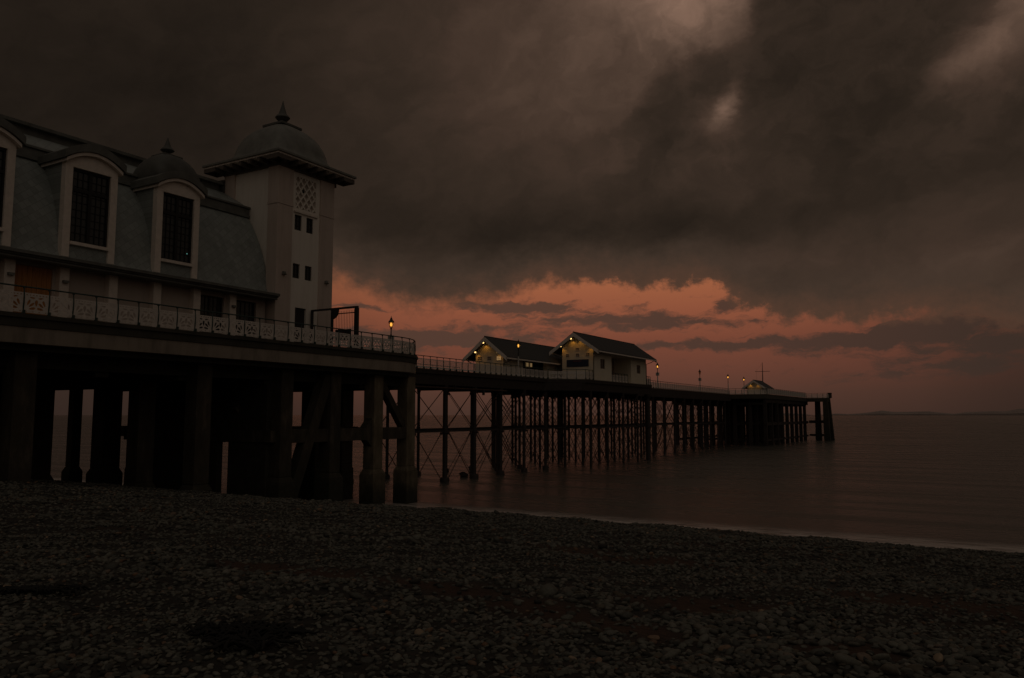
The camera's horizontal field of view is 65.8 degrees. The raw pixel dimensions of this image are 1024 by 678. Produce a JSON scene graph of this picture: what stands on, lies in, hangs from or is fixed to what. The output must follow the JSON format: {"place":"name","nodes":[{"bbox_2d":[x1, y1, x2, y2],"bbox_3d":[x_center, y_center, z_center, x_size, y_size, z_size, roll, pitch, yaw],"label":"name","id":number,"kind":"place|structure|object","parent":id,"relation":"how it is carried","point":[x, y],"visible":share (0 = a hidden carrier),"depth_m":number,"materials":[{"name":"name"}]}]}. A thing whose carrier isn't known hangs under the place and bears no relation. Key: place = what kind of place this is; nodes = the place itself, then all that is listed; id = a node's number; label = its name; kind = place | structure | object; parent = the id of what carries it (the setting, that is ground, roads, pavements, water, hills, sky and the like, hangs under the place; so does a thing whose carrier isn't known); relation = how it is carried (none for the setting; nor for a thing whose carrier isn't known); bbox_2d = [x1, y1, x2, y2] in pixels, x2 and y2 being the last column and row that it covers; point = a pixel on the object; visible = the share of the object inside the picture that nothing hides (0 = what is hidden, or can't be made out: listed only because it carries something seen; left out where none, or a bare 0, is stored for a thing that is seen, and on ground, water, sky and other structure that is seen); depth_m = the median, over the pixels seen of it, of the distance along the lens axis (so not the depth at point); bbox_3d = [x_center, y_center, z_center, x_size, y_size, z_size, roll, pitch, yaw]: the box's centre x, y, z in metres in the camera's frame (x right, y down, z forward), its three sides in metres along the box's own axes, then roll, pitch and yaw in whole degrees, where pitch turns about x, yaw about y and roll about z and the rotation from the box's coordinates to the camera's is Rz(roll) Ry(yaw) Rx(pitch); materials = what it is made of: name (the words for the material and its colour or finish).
{"place":"outdoors","nodes":[
{"label":"outdoors","id":0,"kind":"place"},
{"bbox_2d":[0,479,1023,677],"bbox_3d":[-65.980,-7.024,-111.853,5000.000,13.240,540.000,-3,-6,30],"label":"beach","id":1,"kind":"structure","parent":0,"point":[703,603],"depth_m":8.51,"materials":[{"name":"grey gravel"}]},
{"bbox_2d":[0,584,93,596],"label":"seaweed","id":2,"kind":"object","parent":1,"relation":"on","point":[42,589],"visible":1,"depth_m":7.82,"materials":[{"name":"black plant"}]},
{"bbox_2d":[0,311,417,503],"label":"concrete platform","id":3,"kind":"structure","parent":1,"relation":"on","point":[196,400],"depth_m":46.71,"materials":[{"name":"stone"}]},
{"bbox_2d":[0,101,356,345],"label":"pavilion","id":4,"kind":"structure","parent":3,"relation":"on","point":[251,234],"depth_m":45.39,"materials":[{"name":"white paint"}]},
{"bbox_2d":[13,264,51,315],"bbox_3d":[-23.365,-2.068,38.219,0.060,2.930,2.088,-3,-6,30],"label":"door","id":5,"kind":"structure","parent":4,"relation":"in","point":[25,275],"depth_m":38.40,"materials":[{"name":"brown wood"}]},
{"bbox_2d":[199,295,221,333],"bbox_3d":[-18.118,-1.432,47.295,0.090,2.300,1.800,-3,-6,30],"label":"window","id":6,"kind":"structure","parent":4,"relation":"in","point":[209,303],"depth_m":47.46,"materials":[{"name":"black glass"}]},
{"bbox_2d":[235,300,254,337],"bbox_3d":[-16.836,-1.025,49.441,0.090,2.700,1.750,-3,-6,30],"label":"window","id":7,"kind":"structure","parent":4,"relation":"in","point":[244,308],"depth_m":49.70,"materials":[{"name":"black glass"}]},
{"bbox_2d":[0,283,416,355],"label":"railing","id":8,"kind":"object","parent":3,"relation":"on","point":[49,301],"visible":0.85,"depth_m":39.67,"materials":[{"name":"white metal"}]},
{"bbox_2d":[310,306,358,348],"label":"security gate","id":9,"kind":"structure","parent":3,"relation":"on","point":[335,313],"depth_m":51.84,"materials":[{"name":"black metal"}]},
{"bbox_2d":[335,329,350,346],"bbox_3d":[-11.490,0.141,53.727,1.400,1.600,0.120,-3,-6,30],"label":"notice board","id":10,"kind":"object","parent":3,"relation":"on","point":[341,331],"visible":0.29,"depth_m":53.80,"materials":[{"name":"black"}]},
{"bbox_2d":[388,316,393,346],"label":"lamp post","id":11,"kind":"object","parent":3,"relation":"on","point":[391,321],"visible":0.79,"depth_m":67.42,"materials":[{"name":"black metal"}]},
{"bbox_2d":[199,632,302,655],"bbox_3d":[-1.940,2.251,5.868,0.750,0.114,0.550,2,-6,-17],"label":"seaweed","id":12,"kind":"object","parent":1,"relation":"on","point":[254,642],"visible":1,"depth_m":5.85,"materials":[{"name":"black plant"}]},
{"bbox_2d":[183,617,319,638],"bbox_3d":[-2.138,2.343,6.388,1.156,0.116,0.598,-1,-6,8],"label":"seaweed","id":13,"kind":"object","parent":1,"relation":"on","point":[237,628],"visible":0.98,"depth_m":6.37,"materials":[{"name":"black plant"}]},
{"bbox_2d":[0,0,1023,414],"label":"sky","id":14,"kind":"structure","parent":0,"point":[827,196],"materials":[{"name":"grey"}]},
{"bbox_2d":[50,415,1023,552],"bbox_3d":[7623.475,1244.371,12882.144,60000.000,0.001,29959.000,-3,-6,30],"label":"sea","id":15,"kind":"structure","parent":0,"point":[947,481],"depth_m":75.32,"materials":[{"name":"grey liquid"}]},
{"bbox_2d":[459,472,467,476],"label":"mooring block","id":16,"kind":"structure","parent":15,"relation":"in","point":[463,474],"depth_m":79.43,"materials":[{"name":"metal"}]},
{"bbox_2d":[350,368,730,482],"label":"iron pier","id":17,"kind":"structure","parent":15,"relation":"in","point":[497,386],"depth_m":97.76,"materials":[{"name":"black metal"}]},
{"bbox_2d":[359,348,547,378],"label":"railing","id":18,"kind":"object","parent":17,"relation":"on","point":[429,362],"visible":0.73,"depth_m":79.31,"materials":[{"name":"metal"}]},
{"bbox_2d":[463,336,561,378],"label":"pier shelter","id":19,"kind":"object","parent":17,"relation":"on","point":[493,350],"visible":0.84,"depth_m":90.25,"materials":[{"name":"beige"}]},
{"bbox_2d":[496,356,501,360],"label":"window","id":20,"kind":"structure","parent":19,"relation":"in","point":[498,358],"depth_m":88.04,"materials":[{"name":"beige glass"}]},
{"bbox_2d":[516,339,520,374],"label":"lamp post","id":21,"kind":"object","parent":17,"relation":"on","point":[518,342],"visible":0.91,"depth_m":88.08,"materials":[{"name":"black metal"}]},
{"bbox_2d":[548,369,593,379],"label":"railing","id":22,"kind":"object","parent":17,"relation":"on","point":[576,376],"visible":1,"depth_m":92.70,"materials":[{"name":"white metal"}]},
{"bbox_2d":[549,331,656,384],"bbox_3d":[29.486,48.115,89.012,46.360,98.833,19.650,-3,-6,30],"label":"pier shelter","id":23,"kind":"object","parent":17,"relation":"on","point":[603,359],"visible":0.98,"depth_m":97.84,"materials":[{"name":"beige paint"}]},
{"bbox_2d":[600,359,604,368],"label":"window","id":24,"kind":"structure","parent":23,"relation":"in","point":[602,366],"depth_m":97.54,"materials":[{"name":"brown wood"}]},
{"bbox_2d":[612,373,628,382],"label":"railing","id":25,"kind":"object","parent":17,"relation":"on","point":[625,378],"visible":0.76,"depth_m":102.90,"materials":[{"name":"metal"}]},
{"bbox_2d":[656,363,658,382],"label":"lamp post","id":26,"kind":"object","parent":17,"relation":"on","point":[657,373],"visible":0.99,"depth_m":126.04,"materials":[{"name":"black metal"}]},
{"bbox_2d":[649,380,728,393],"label":"railing","id":27,"kind":"object","parent":17,"relation":"on","point":[660,385],"visible":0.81,"depth_m":138.39,"materials":[{"name":"white metal"}]},
{"bbox_2d":[675,393,834,445],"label":"landing stage","id":28,"kind":"object","parent":15,"relation":"in","point":[764,423],"visible":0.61,"depth_m":172.12,"materials":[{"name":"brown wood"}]},
{"bbox_2d":[729,388,766,393],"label":"railing","id":29,"kind":"object","parent":28,"relation":"on","point":[743,392],"visible":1,"depth_m":160.13,"materials":[{"name":"white metal"}]},
{"bbox_2d":[742,380,773,392],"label":"pier shelter","id":30,"kind":"object","parent":28,"relation":"on","point":[756,384],"visible":0.55,"depth_m":182.97,"materials":[{"name":"black"}]},
{"bbox_2d":[755,364,767,380],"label":"flag mast","id":31,"kind":"object","parent":30,"relation":"on","point":[762,371],"visible":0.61,"depth_m":195.74,"materials":[{"name":"black metal"}]},
{"bbox_2d":[767,388,805,397],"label":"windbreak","id":32,"kind":"object","parent":28,"relation":"on","point":[784,392],"visible":1,"depth_m":174.80,"materials":[{"name":"beige"}]},
{"bbox_2d":[806,393,828,397],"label":"railing","id":33,"kind":"object","parent":28,"relation":"on","point":[827,396],"visible":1,"depth_m":194.37,"materials":[{"name":"white metal"}]},
{"bbox_2d":[745,409,1023,414],"bbox_3d":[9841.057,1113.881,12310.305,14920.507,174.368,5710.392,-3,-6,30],"label":"hills","id":34,"kind":"structure","parent":0,"point":[1016,412],"depth_m":13408.90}
]}

